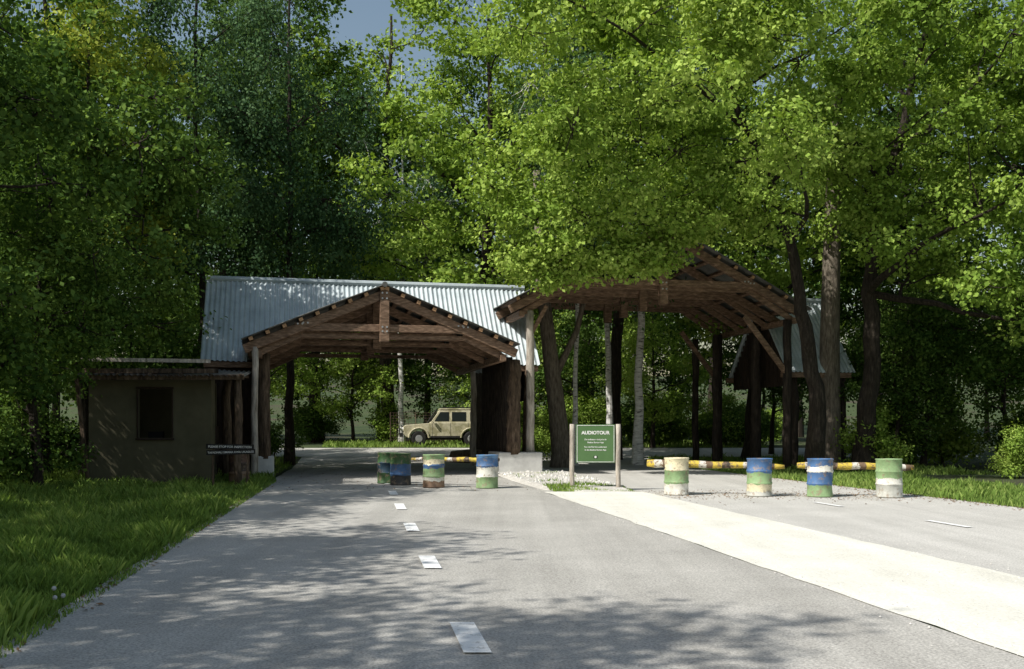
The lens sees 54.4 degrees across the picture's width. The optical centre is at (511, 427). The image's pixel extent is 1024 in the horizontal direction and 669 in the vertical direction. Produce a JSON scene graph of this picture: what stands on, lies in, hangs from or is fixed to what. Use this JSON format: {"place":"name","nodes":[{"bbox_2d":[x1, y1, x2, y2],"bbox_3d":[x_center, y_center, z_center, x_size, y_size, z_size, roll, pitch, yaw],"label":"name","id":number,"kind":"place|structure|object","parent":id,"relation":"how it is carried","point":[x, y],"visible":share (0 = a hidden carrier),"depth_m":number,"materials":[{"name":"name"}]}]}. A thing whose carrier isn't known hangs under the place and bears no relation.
{"place":"outdoors","nodes":[
{"label":"outdoors","id":0,"kind":"place"},
{"bbox_2d":[0,457,1023,668],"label":"road","id":1,"kind":"structure","parent":0,"point":[308,572],"depth_m":9.21,"materials":[{"name":"asphalt"}]},
{"bbox_2d":[377,452,397,483],"bbox_3d":[-3.587,1.148,28.704,0.606,0.880,0.607,0,0,0],"label":"oil drum","id":2,"kind":"object","parent":1,"relation":"on","point":[383,471],"visible":0.6,"depth_m":28.44,"materials":[{"name":"paint"}]},
{"bbox_2d":[390,453,410,484],"bbox_3d":[-3.120,1.148,27.895,0.605,0.880,0.609,0,0,16],"label":"oil drum","id":3,"kind":"object","parent":1,"relation":"on","point":[400,468],"visible":1,"depth_m":27.65,"materials":[{"name":"paint"}]},
{"bbox_2d":[422,454,444,487],"bbox_3d":[-2.098,1.148,26.704,0.605,0.880,0.609,0,0,31],"label":"oil drum","id":4,"kind":"object","parent":1,"relation":"on","point":[433,470],"visible":1,"depth_m":26.46,"materials":[{"name":"paint"}]},
{"bbox_2d":[411,457,499,461],"bbox_3d":[-1.600,1.198,27.565,2.906,0.822,0.158,0,0,30],"label":"barrier pole","id":5,"kind":"object","parent":1,"relation":"on","point":[460,459],"visible":0.35,"depth_m":27.46,"materials":[{"name":"metal"}]},
{"bbox_2d":[476,454,498,488],"bbox_3d":[-0.658,1.148,26.398,0.606,0.880,0.606,0,0,-43],"label":"oil drum","id":6,"kind":"object","parent":1,"relation":"on","point":[487,465],"visible":1,"depth_m":26.15,"materials":[{"name":"paint"}]},
{"bbox_2d":[1,470,1023,665],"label":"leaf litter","id":7,"kind":"object","parent":1,"relation":"on","point":[737,493],"visible":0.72,"depth_m":22.59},
{"bbox_2d":[466,463,641,491],"bbox_3d":[0.106,1.377,37.300,2.471,0.428,26.080,0,0,-9],"label":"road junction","id":8,"kind":"object","parent":1,"relation":"on","point":[469,464],"visible":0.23,"depth_m":25.76,"materials":[{"name":"concrete"}]},
{"bbox_2d":[385,483,969,651],"bbox_3d":[2.639,1.582,17.168,8.979,0.001,35.443,0,0,-9],"label":"road marking","id":9,"kind":"object","parent":1,"relation":"on","point":[469,636],"visible":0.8,"depth_m":7.86,"materials":[{"name":"paint"}]},
{"bbox_2d":[0,0,1023,375],"label":"sky","id":10,"kind":"structure","parent":0,"point":[372,17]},
{"bbox_2d":[2,376,1023,657],"bbox_3d":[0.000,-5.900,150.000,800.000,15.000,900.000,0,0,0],"label":"ground","id":11,"kind":"structure","parent":0,"point":[362,426],"depth_m":102.68,"materials":[{"name":"soil"}]},
{"bbox_2d":[0,425,39,465],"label":"shrub","id":12,"kind":"object","parent":11,"relation":"on","point":[9,434],"visible":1,"depth_m":23.13,"materials":[{"name":"green plant"}]},
{"bbox_2d":[0,407,99,487],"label":"shrub","id":13,"kind":"object","parent":11,"relation":"on","point":[17,461],"visible":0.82,"depth_m":25.00,"materials":[{"name":"green plant"}]},
{"bbox_2d":[27,410,79,471],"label":"shrub","id":14,"kind":"object","parent":11,"relation":"on","point":[60,427],"visible":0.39,"depth_m":35.06,"materials":[{"name":"green plant"}]},
{"bbox_2d":[0,0,123,300],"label":"beech tree","id":15,"kind":"object","parent":11,"relation":"on","point":[71,19],"depth_m":39.14,"materials":[{"name":"green plant"}]},
{"bbox_2d":[0,0,159,410],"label":"hazel tree","id":16,"kind":"object","parent":11,"relation":"on","point":[61,195],"visible":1,"depth_m":21.30,"materials":[{"name":"green plant"}]},
{"bbox_2d":[0,124,161,488],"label":"hazel tree","id":17,"kind":"object","parent":11,"relation":"on","point":[88,271],"visible":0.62,"depth_m":24.90,"materials":[{"name":"green plant"}]},
{"bbox_2d":[0,1,173,380],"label":"hazel tree","id":18,"kind":"object","parent":11,"relation":"on","point":[143,306],"visible":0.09,"depth_m":27.52,"materials":[{"name":"green plant"}]},
{"bbox_2d":[0,0,198,472],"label":"maple tree","id":19,"kind":"object","parent":11,"relation":"on","point":[144,48],"visible":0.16,"depth_m":33.33,"materials":[{"name":"green plant"}]},
{"bbox_2d":[6,0,218,444],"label":"beech tree","id":20,"kind":"object","parent":11,"relation":"on","point":[32,25],"visible":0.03,"depth_m":55.29,"materials":[{"name":"green plant"}]},
{"bbox_2d":[62,269,204,409],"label":"understory tree","id":21,"kind":"object","parent":11,"relation":"on","point":[185,354],"visible":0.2,"depth_m":37.52,"materials":[{"name":"green plant"}]},
{"bbox_2d":[0,0,267,474],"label":"hazel tree","id":22,"kind":"object","parent":11,"relation":"on","point":[171,176],"visible":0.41,"depth_m":30.62,"materials":[{"name":"green plant"}]},
{"bbox_2d":[74,357,250,484],"bbox_3d":[-9.826,-0.113,28.744,4.350,3.657,4.924,0,0,-13],"label":"guard booth","id":23,"kind":"object","parent":11,"relation":"on","point":[158,424],"visible":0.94,"depth_m":27.04,"materials":[{"name":"paint"}]},
{"bbox_2d":[135,387,218,463],"bbox_3d":[-9.155,-0.032,28.477,0.927,2.165,3.735,0,0,19],"label":"window frame","id":24,"kind":"structure","parent":23,"relation":"in","point":[216,427],"depth_m":27.04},
{"bbox_2d":[132,296,199,368],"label":"understory tree","id":25,"kind":"object","parent":11,"relation":"on","point":[194,325],"visible":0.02,"depth_m":45.75,"materials":[{"name":"green plant"}]},
{"bbox_2d":[94,0,312,368],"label":"birch tree","id":26,"kind":"object","parent":11,"relation":"on","point":[169,10],"visible":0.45,"depth_m":39.13,"materials":[{"name":"green plant"}]},
{"bbox_2d":[110,0,345,326],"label":"beech tree","id":27,"kind":"object","parent":11,"relation":"on","point":[211,27],"visible":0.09,"depth_m":58.27,"materials":[{"name":"green plant"}]},
{"bbox_2d":[206,444,254,484],"bbox_3d":[-7.242,1.053,25.651,1.232,1.299,0.144,0,0,-8],"label":"inspection notice","id":28,"kind":"object","parent":11,"relation":"on","point":[247,449],"visible":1,"depth_m":25.59,"materials":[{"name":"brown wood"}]},
{"bbox_2d":[228,454,249,481],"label":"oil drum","id":29,"kind":"object","parent":11,"relation":"on","point":[231,465],"visible":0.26,"depth_m":28.08,"materials":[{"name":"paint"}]},
{"bbox_2d":[270,430,291,458],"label":"shrub","id":30,"kind":"object","parent":11,"relation":"on","point":[274,441],"visible":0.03,"depth_m":41.37,"materials":[{"name":"green plant"}]},
{"bbox_2d":[241,276,326,419],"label":"understory tree","id":31,"kind":"object","parent":11,"relation":"on","point":[301,368],"visible":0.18,"depth_m":59.26,"materials":[{"name":"green plant"}]},
{"bbox_2d":[270,415,310,457],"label":"shrub","id":32,"kind":"object","parent":11,"relation":"on","point":[279,428],"visible":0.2,"depth_m":46.09,"materials":[{"name":"green plant"}]},
{"bbox_2d":[178,0,408,464],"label":"birch tree","id":33,"kind":"object","parent":11,"relation":"on","point":[315,231],"visible":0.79,"depth_m":41.22,"materials":[{"name":"green plant"}]},
{"bbox_2d":[273,395,350,442],"bbox_3d":[-12.402,-0.404,63.036,5.129,3.366,4.562,0,0,18],"label":"shrub","id":34,"kind":"object","parent":11,"relation":"on","point":[323,420],"visible":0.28,"depth_m":62.61,"materials":[{"name":"green plant"}]},
{"bbox_2d":[284,407,346,442],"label":"shrub","id":35,"kind":"object","parent":11,"relation":"on","point":[303,423],"visible":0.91,"depth_m":61.09,"materials":[{"name":"green plant"}]},
{"bbox_2d":[216,0,418,441],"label":"beech tree","id":36,"kind":"object","parent":11,"relation":"on","point":[310,38],"visible":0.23,"depth_m":61.21,"materials":[{"name":"green plant"}]},
{"bbox_2d":[298,339,408,440],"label":"understory tree","id":37,"kind":"object","parent":11,"relation":"on","point":[361,390],"visible":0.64,"depth_m":60.66,"materials":[{"name":"green plant"}]},
{"bbox_2d":[200,275,541,476],"bbox_3d":[-5.104,-1.865,36.202,11.640,7.150,9.520,0,0,-13],"label":"entrance gatehouse","id":38,"kind":"object","parent":11,"relation":"on","point":[272,323],"visible":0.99,"depth_m":34.70,"materials":[{"name":"metal"}]},
{"bbox_2d":[236,0,526,441],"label":"beech tree","id":39,"kind":"object","parent":11,"relation":"on","point":[390,44],"visible":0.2,"depth_m":60.94,"materials":[{"name":"green plant"}]},
{"bbox_2d":[363,397,411,441],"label":"shrub","id":40,"kind":"object","parent":11,"relation":"on","point":[381,424],"visible":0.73,"depth_m":60.98,"materials":[{"name":"green plant"}]},
{"bbox_2d":[325,65,472,441],"bbox_3d":[-6.393,-10.400,60.402,9.512,23.308,8.623,0,0,-37],"label":"birch tree","id":41,"kind":"object","parent":11,"relation":"on","point":[431,179],"visible":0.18,"depth_m":60.20,"materials":[{"name":"green plant"}]},
{"bbox_2d":[391,340,468,433],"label":"understory tree","id":42,"kind":"object","parent":11,"relation":"on","point":[416,371],"visible":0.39,"depth_m":62.62,"materials":[{"name":"green plant"}]},
{"bbox_2d":[398,407,470,444],"bbox_3d":[-3.669,-0.079,56.010,5.391,2.157,2.332,0,0,-7],"label":"off road car","id":43,"kind":"object","parent":11,"relation":"on","point":[449,423],"visible":0.74,"depth_m":55.15,"materials":[{"name":"paint"}]},
{"bbox_2d":[423,399,467,440],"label":"shrub","id":44,"kind":"object","parent":11,"relation":"on","point":[449,405],"visible":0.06,"depth_m":61.94,"materials":[{"name":"green plant"}]},
{"bbox_2d":[432,364,470,408],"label":"understory tree","id":45,"kind":"object","parent":11,"relation":"on","point":[464,394],"visible":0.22,"depth_m":61.98,"materials":[{"name":"green plant"}]},
{"bbox_2d":[341,0,575,449],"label":"beech tree","id":46,"kind":"object","parent":11,"relation":"on","point":[447,165],"visible":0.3,"depth_m":44.02,"materials":[{"name":"green plant"}]},
{"bbox_2d":[393,19,532,283],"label":"beech tree","id":47,"kind":"object","parent":11,"relation":"on","point":[472,79],"visible":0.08,"depth_m":65.80,"materials":[{"name":"green plant"}]},
{"bbox_2d":[449,449,481,462],"bbox_3d":[-1.925,1.273,43.230,1.592,0.709,0.732,0,0,24],"label":"cut log","id":48,"kind":"object","parent":11,"relation":"on","point":[462,453],"visible":0.32,"depth_m":43.07,"materials":[{"name":"brown wood"}]},
{"bbox_2d":[390,412,543,442],"bbox_3d":[-1.950,0.014,59.000,10.561,1.900,0.070,0,0,0],"label":"fence","id":49,"kind":"object","parent":11,"relation":"on","point":[396,426],"visible":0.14,"depth_m":59.00,"materials":[{"name":"grey metal"}]},
{"bbox_2d":[0,437,1023,658],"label":"grass","id":50,"kind":"structure","parent":11,"relation":"on","point":[68,531],"depth_m":17.04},
{"bbox_2d":[2,83,1023,440],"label":"distant forest","id":51,"kind":"object","parent":11,"relation":"on","point":[666,379],"visible":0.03,"depth_m":70.35,"materials":[{"name":"green plant"}]},
{"bbox_2d":[520,422,550,460],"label":"shrub","id":52,"kind":"object","parent":11,"relation":"on","point":[540,440],"visible":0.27,"depth_m":43.14,"materials":[{"name":"green plant"}]},
{"bbox_2d":[534,404,580,456],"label":"shrub","id":53,"kind":"object","parent":11,"relation":"on","point":[546,423],"visible":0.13,"depth_m":46.82,"materials":[{"name":"green plant"}]},
{"bbox_2d":[533,170,584,467],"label":"oak trunk","id":54,"kind":"object","parent":11,"relation":"on","point":[553,364],"visible":0.71,"depth_m":39.89,"materials":[{"name":"brown plant"}]},
{"bbox_2d":[520,310,598,418],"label":"understory tree","id":55,"kind":"object","parent":11,"relation":"on","point":[538,392],"visible":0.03,"depth_m":59.57,"materials":[{"name":"green plant"}]},
{"bbox_2d":[498,469,632,491],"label":"gravel island","id":56,"kind":"structure","parent":11,"relation":"on","point":[539,484],"depth_m":28.01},
{"bbox_2d":[569,424,620,486],"bbox_3d":[2.120,0.800,25.400,1.312,1.803,0.131,0,0,0],"label":"audio tour sign","id":57,"kind":"object","parent":56,"relation":"on","point":[595,443],"visible":0.99,"depth_m":25.39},
{"bbox_2d":[534,388,597,435],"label":"shrub","id":58,"kind":"object","parent":11,"relation":"on","point":[568,404],"visible":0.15,"depth_m":54.13,"materials":[{"name":"green plant"}]},
{"bbox_2d":[497,52,637,398],"bbox_3d":[4.828,-11.907,63.658,12.693,26.382,12.656,0,0,-27],"label":"beech tree","id":59,"kind":"object","parent":11,"relation":"on","point":[602,328],"visible":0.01,"depth_m":62.05,"materials":[{"name":"green plant"}]},
{"bbox_2d":[500,0,642,464],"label":"birch tree","id":60,"kind":"object","parent":11,"relation":"on","point":[575,373],"visible":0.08,"depth_m":41.08,"materials":[{"name":"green plant"}]},
{"bbox_2d":[534,310,632,410],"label":"understory tree","id":61,"kind":"object","parent":11,"relation":"on","point":[584,363],"visible":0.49,"depth_m":55.45,"materials":[{"name":"green plant"}]},
{"bbox_2d":[564,383,604,417],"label":"shrub","id":62,"kind":"object","parent":11,"relation":"on","point":[585,394],"visible":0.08,"depth_m":56.34,"materials":[{"name":"green plant"}]},
{"bbox_2d":[469,4,728,459],"bbox_3d":[4.484,-10.812,44.351,12.116,25.183,12.081,0,0,-10],"label":"beech tree","id":63,"kind":"object","parent":11,"relation":"on","point":[616,367],"visible":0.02,"depth_m":44.88,"materials":[{"name":"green plant"}]},
{"bbox_2d":[570,388,628,440],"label":"shrub","id":64,"kind":"object","parent":11,"relation":"on","point":[598,406],"visible":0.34,"depth_m":53.74,"materials":[{"name":"green plant"}]},
{"bbox_2d":[541,14,700,423],"bbox_3d":[4.231,-9.895,44.269,7.665,23.308,8.455,0,0,-18],"label":"birch tree","id":65,"kind":"object","parent":11,"relation":"on","point":[609,411],"visible":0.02,"depth_m":44.45,"materials":[{"name":"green plant"}]},
{"bbox_2d":[620,397,633,440],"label":"shrub","id":66,"kind":"object","parent":11,"relation":"on","point":[624,411],"visible":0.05,"depth_m":63.03,"materials":[{"name":"green plant"}]},
{"bbox_2d":[520,6,752,464],"bbox_3d":[4.994,-9.796,42.186,10.568,23.308,9.581,0,0,-23],"label":"birch tree","id":67,"kind":"object","parent":11,"relation":"on","point":[637,451],"visible":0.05,"depth_m":41.84,"materials":[{"name":"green plant"}]},
{"bbox_2d":[588,311,711,447],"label":"understory tree","id":68,"kind":"object","parent":11,"relation":"on","point":[657,406],"visible":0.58,"depth_m":52.27,"materials":[{"name":"green plant"}]},
{"bbox_2d":[620,393,698,443],"bbox_3d":[7.704,-0.418,56.210,4.891,3.609,5.500,0,0,-7],"label":"shrub","id":69,"kind":"object","parent":11,"relation":"on","point":[630,417],"visible":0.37,"depth_m":55.13,"materials":[{"name":"green plant"}]},
{"bbox_2d":[643,401,687,444],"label":"shrub","id":70,"kind":"object","parent":11,"relation":"on","point":[662,439],"visible":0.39,"depth_m":55.37,"materials":[{"name":"green plant"}]},
{"bbox_2d":[643,383,700,445],"bbox_3d":[8.753,-0.614,56.527,3.821,3.892,4.437,0,0,-33],"label":"shrub","id":71,"kind":"object","parent":11,"relation":"on","point":[684,434],"visible":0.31,"depth_m":55.57,"materials":[{"name":"green plant"}]},
{"bbox_2d":[493,221,854,468],"bbox_3d":[5.870,-2.852,39.147,13.939,9.137,7.120,0,0,-13],"label":"entrance gatehouse","id":72,"kind":"object","parent":11,"relation":"on","point":[728,292],"visible":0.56,"depth_m":38.55,"materials":[{"name":"wood"}]},
{"bbox_2d":[444,0,922,473],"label":"oak tree","id":73,"kind":"object","parent":11,"relation":"on","point":[690,206],"visible":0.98,"depth_m":30.89,"materials":[{"name":"green plant"}]},
{"bbox_2d":[689,384,745,446],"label":"shrub","id":74,"kind":"object","parent":11,"relation":"on","point":[728,400],"visible":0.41,"depth_m":54.65,"materials":[{"name":"green plant"}]},
{"bbox_2d":[658,21,803,409],"bbox_3d":[11.915,-11.871,59.325,12.693,26.382,12.656,0,0,-5],"label":"beech tree","id":75,"kind":"object","parent":11,"relation":"on","point":[771,250],"visible":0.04,"depth_m":59.63,"materials":[{"name":"green plant"}]},
{"bbox_2d":[703,399,781,445],"bbox_3d":[12.664,-0.178,55.070,4.086,3.015,4.594,0,0,-13],"label":"shrub","id":76,"kind":"object","parent":11,"relation":"on","point":[741,418],"visible":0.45,"depth_m":54.04,"materials":[{"name":"green plant"}]},
{"bbox_2d":[629,0,866,460],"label":"beech tree","id":77,"kind":"object","parent":11,"relation":"on","point":[768,268],"visible":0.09,"depth_m":42.80,"materials":[{"name":"green plant"}]},
{"bbox_2d":[695,281,816,453],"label":"understory tree","id":78,"kind":"object","parent":11,"relation":"on","point":[772,391],"visible":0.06,"depth_m":47.88,"materials":[{"name":"green plant"}]},
{"bbox_2d":[736,406,782,445],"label":"shrub","id":79,"kind":"object","parent":11,"relation":"on","point":[767,425],"visible":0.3,"depth_m":54.51,"materials":[{"name":"green plant"}]},
{"bbox_2d":[761,407,782,442],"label":"shrub","id":80,"kind":"object","parent":11,"relation":"on","point":[777,435],"visible":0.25,"depth_m":60.72,"materials":[{"name":"green plant"}]},
{"bbox_2d":[545,492,1023,656],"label":"sandy median","id":81,"kind":"object","parent":11,"relation":"on","point":[991,604],"visible":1,"depth_m":11.41,"materials":[{"name":"soil"}]},
{"bbox_2d":[498,468,1020,654],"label":"loose stones","id":82,"kind":"object","parent":81,"relation":"on","point":[551,475],"visible":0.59,"depth_m":27.87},
{"bbox_2d":[820,74,842,462],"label":"oak trunk","id":83,"kind":"object","parent":11,"relation":"on","point":[830,332],"visible":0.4,"depth_m":37.90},
{"bbox_2d":[828,399,921,463],"bbox_3d":[12.972,0.379,36.242,2.896,2.950,3.363,0,0,-28],"label":"shrub","id":84,"kind":"object","parent":11,"relation":"on","point":[884,448],"visible":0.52,"depth_m":35.62,"materials":[{"name":"green plant"}]},
{"bbox_2d":[779,2,987,405],"bbox_3d":[21.622,-11.835,56.725,12.656,26.382,12.693,0,0,12],"label":"beech tree","id":85,"kind":"object","parent":11,"relation":"on","point":[849,234],"visible":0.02,"depth_m":57.26,"materials":[{"name":"green plant"}]},
{"bbox_2d":[847,388,921,462],"bbox_3d":[15.561,0.080,41.334,3.514,3.580,4.080,0,0,-12],"label":"shrub","id":86,"kind":"object","parent":11,"relation":"on","point":[879,406],"visible":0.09,"depth_m":41.00,"materials":[{"name":"green plant"}]},
{"bbox_2d":[807,256,979,407],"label":"understory tree","id":87,"kind":"object","parent":11,"relation":"on","point":[851,313],"visible":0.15,"depth_m":45.38,"materials":[{"name":"green plant"}]},
{"bbox_2d":[847,405,948,464],"bbox_3d":[15.556,0.458,40.286,3.893,2.872,4.377,0,0,25],"label":"shrub","id":88,"kind":"object","parent":11,"relation":"on","point":[918,447],"visible":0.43,"depth_m":39.74,"materials":[{"name":"green plant"}]},
{"bbox_2d":[781,0,1023,471],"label":"oak tree","id":89,"kind":"object","parent":11,"relation":"on","point":[943,206],"visible":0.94,"depth_m":32.44,"materials":[{"name":"plant"}]},
{"bbox_2d":[838,297,968,455],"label":"understory tree","id":90,"kind":"object","parent":11,"relation":"on","point":[903,334],"visible":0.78,"depth_m":37.69,"materials":[{"name":"green plant"}]},
{"bbox_2d":[785,0,1023,463],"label":"beech tree","id":91,"kind":"object","parent":11,"relation":"on","point":[893,117],"visible":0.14,"depth_m":41.42,"materials":[{"name":"green plant"}]},
{"bbox_2d":[840,255,1017,466],"bbox_3d":[16.774,-2.533,39.836,7.534,8.886,6.875,0,0,9],"label":"understory tree","id":92,"kind":"object","parent":11,"relation":"on","point":[931,294],"visible":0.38,"depth_m":38.92,"materials":[{"name":"green plant"}]},
{"bbox_2d":[906,384,991,466],"bbox_3d":[17.691,-0.075,41.585,3.897,3.970,4.526,0,0,-39],"label":"shrub","id":93,"kind":"object","parent":11,"relation":"on","point":[954,442],"visible":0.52,"depth_m":40.78,"materials":[{"name":"green plant"}]},
{"bbox_2d":[924,260,1023,402],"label":"understory tree","id":94,"kind":"object","parent":11,"relation":"on","point":[999,350],"visible":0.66,"depth_m":36.40,"materials":[{"name":"green plant"}]},
{"bbox_2d":[932,260,1023,427],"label":"understory tree","id":95,"kind":"object","parent":11,"relation":"on","point":[997,388],"visible":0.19,"depth_m":44.58,"materials":[{"name":"green plant"}]},
{"bbox_2d":[946,28,1023,259],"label":"beech tree","id":96,"kind":"object","parent":11,"relation":"on","point":[1016,165],"visible":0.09,"depth_m":41.38,"materials":[{"name":"green plant"}]},
{"bbox_2d":[964,407,1023,458],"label":"shrub","id":97,"kind":"object","parent":11,"relation":"on","point":[997,425],"visible":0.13,"depth_m":40.11,"materials":[{"name":"green plant"}]},
{"bbox_2d":[979,417,1023,456],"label":"shrub","id":98,"kind":"object","parent":11,"relation":"on","point":[998,442],"visible":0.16,"depth_m":39.06,"materials":[{"name":"green plant"}]},
{"bbox_2d":[984,418,1023,478],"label":"shrub","id":99,"kind":"object","parent":11,"relation":"on","point":[1011,464],"visible":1,"depth_m":31.41,"materials":[{"name":"green plant"}]},
{"bbox_2d":[992,398,1023,429],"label":"shrub","id":100,"kind":"object","parent":11,"relation":"on","point":[1022,409],"visible":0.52,"depth_m":39.73,"materials":[{"name":"green plant"}]},
{"bbox_2d":[271,448,981,456],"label":"cross road","id":101,"kind":"structure","parent":0,"point":[373,452],"depth_m":49.70,"materials":[{"name":"asphalt"}]},
{"bbox_2d":[542,457,1023,576],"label":"road","id":102,"kind":"structure","parent":0,"point":[993,535],"depth_m":18.58,"materials":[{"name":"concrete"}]},
{"bbox_2d":[664,457,688,494],"bbox_3d":[3.930,1.148,23.797,0.603,0.880,0.607,0,0,-28],"label":"oil drum","id":103,"kind":"object","parent":102,"relation":"on","point":[676,476],"visible":1,"depth_m":23.55,"materials":[{"name":"paint"}]},
{"bbox_2d":[647,459,784,468],"bbox_3d":[4.897,1.188,24.032,3.258,0.842,0.224,0,0,10],"label":"barrier pole","id":104,"kind":"object","parent":102,"relation":"on","point":[656,463],"visible":0.56,"depth_m":23.98,"materials":[{"name":"metal"}]},
{"bbox_2d":[746,458,772,496],"bbox_3d":[5.788,1.148,23.297,0.612,0.880,0.610,0,0,-12],"label":"oil drum","id":105,"kind":"object","parent":102,"relation":"on","point":[759,477],"visible":1,"depth_m":23.05,"materials":[{"name":"paint"}]},
{"bbox_2d":[806,458,833,496],"bbox_3d":[7.148,1.148,23.099,0.612,0.880,0.606,0,0,3],"label":"oil drum","id":106,"kind":"object","parent":102,"relation":"on","point":[820,471],"visible":1,"depth_m":22.85,"materials":[{"name":"paint"}]},
{"bbox_2d":[797,462,913,470],"bbox_3d":[8.076,1.206,23.434,2.663,0.802,0.180,0,0,5],"label":"barrier pole","id":107,"kind":"object","parent":102,"relation":"on","point":[851,466],"visible":0.47,"depth_m":23.37,"materials":[{"name":"metal"}]},
{"bbox_2d":[875,458,902,497],"bbox_3d":[8.677,1.148,22.907,0.610,0.880,0.611,0,0,19],"label":"oil drum","id":108,"kind":"object","parent":102,"relation":"on","point":[889,472],"visible":1,"depth_m":22.67,"materials":[{"name":"paint"}]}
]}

